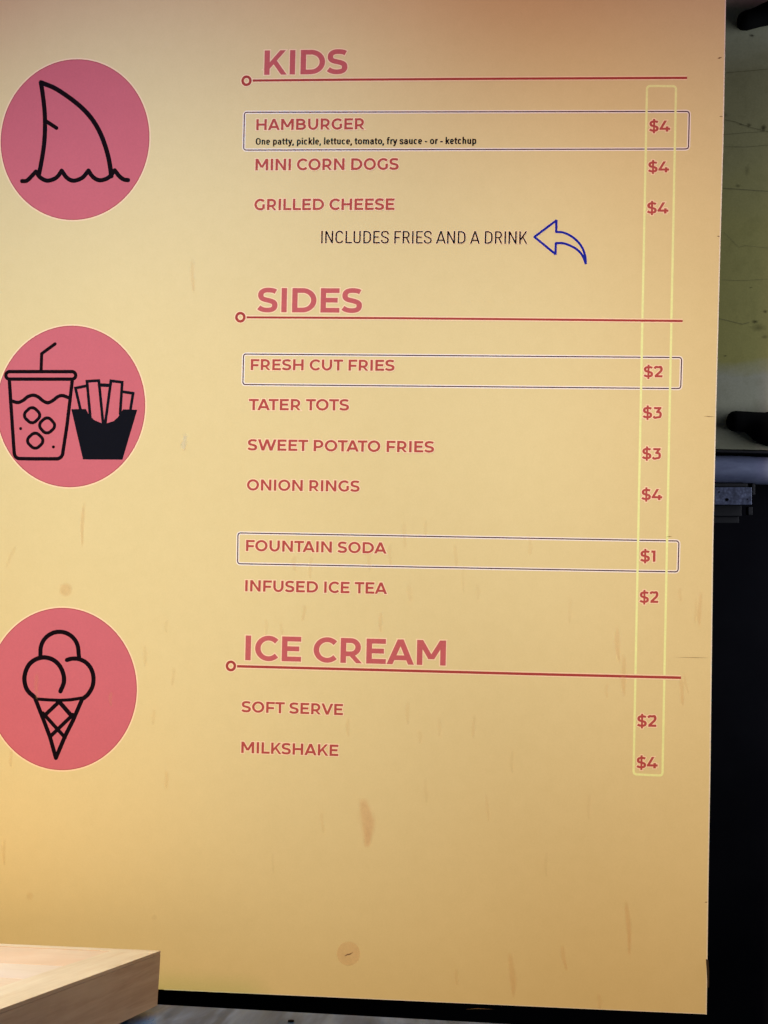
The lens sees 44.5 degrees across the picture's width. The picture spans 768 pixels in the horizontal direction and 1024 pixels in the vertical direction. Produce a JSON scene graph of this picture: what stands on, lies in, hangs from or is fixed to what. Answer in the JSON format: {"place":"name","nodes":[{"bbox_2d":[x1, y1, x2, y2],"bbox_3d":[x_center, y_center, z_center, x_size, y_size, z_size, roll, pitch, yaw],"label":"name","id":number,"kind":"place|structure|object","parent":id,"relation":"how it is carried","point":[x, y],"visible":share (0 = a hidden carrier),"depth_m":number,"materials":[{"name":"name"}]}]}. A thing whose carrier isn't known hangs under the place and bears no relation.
{"place":"outdoors","nodes":[
{"label":"outdoors","id":0,"kind":"place"},
{"bbox_2d":[157,450,767,1023],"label":"interior wall","id":1,"kind":"structure","parent":0,"point":[737,988],"depth_m":1.39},
{"bbox_2d":[0,0,725,1014],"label":"menu board","id":2,"kind":"object","parent":1,"relation":"attached to","point":[358,376],"visible":1,"depth_m":1.13,"materials":[{"name":"beige paper"}]},
{"bbox_2d":[714,483,754,522],"bbox_3d":[0.489,-0.014,1.355,0.091,0.058,0.033,-1,-16,3],"label":"hinge bracket","id":3,"kind":"object","parent":1,"relation":"attached to","point":[730,499],"visible":0.74,"depth_m":1.34,"materials":[{"name":"metal"}]},
{"bbox_2d":[715,0,767,453],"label":"painted panel","id":4,"kind":"object","parent":1,"relation":"attached to","point":[742,372],"visible":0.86,"depth_m":1.35,"materials":[{"name":"paint"}]},
{"bbox_2d":[726,411,767,445],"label":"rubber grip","id":5,"kind":"object","parent":4,"relation":"attached to","point":[753,426],"visible":1,"depth_m":1.33,"materials":[{"name":"black rubber"}]},
{"bbox_2d":[737,1,767,30],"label":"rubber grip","id":6,"kind":"object","parent":4,"relation":"attached to","point":[753,18],"visible":1,"depth_m":1.34,"materials":[{"name":"black rubber"}]},
{"bbox_2d":[715,456,767,484],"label":"rail","id":7,"kind":"object","parent":1,"relation":"attached to","point":[740,469],"visible":0.56,"depth_m":1.34,"materials":[{"name":"silver metal"}]},
{"label":"ground","id":8,"kind":"structure","parent":0,"visible":0},
{"bbox_2d":[120,1005,497,1023],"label":"steel counter","id":9,"kind":"object","parent":8,"relation":"on","point":[165,1014],"visible":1,"depth_m":0.92,"materials":[{"name":"grey metal"}]},
{"bbox_2d":[0,944,159,1023],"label":"butcher block","id":10,"kind":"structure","parent":9,"relation":"on","point":[40,984],"depth_m":0.86,"materials":[{"name":"brown wood"}]}
]}

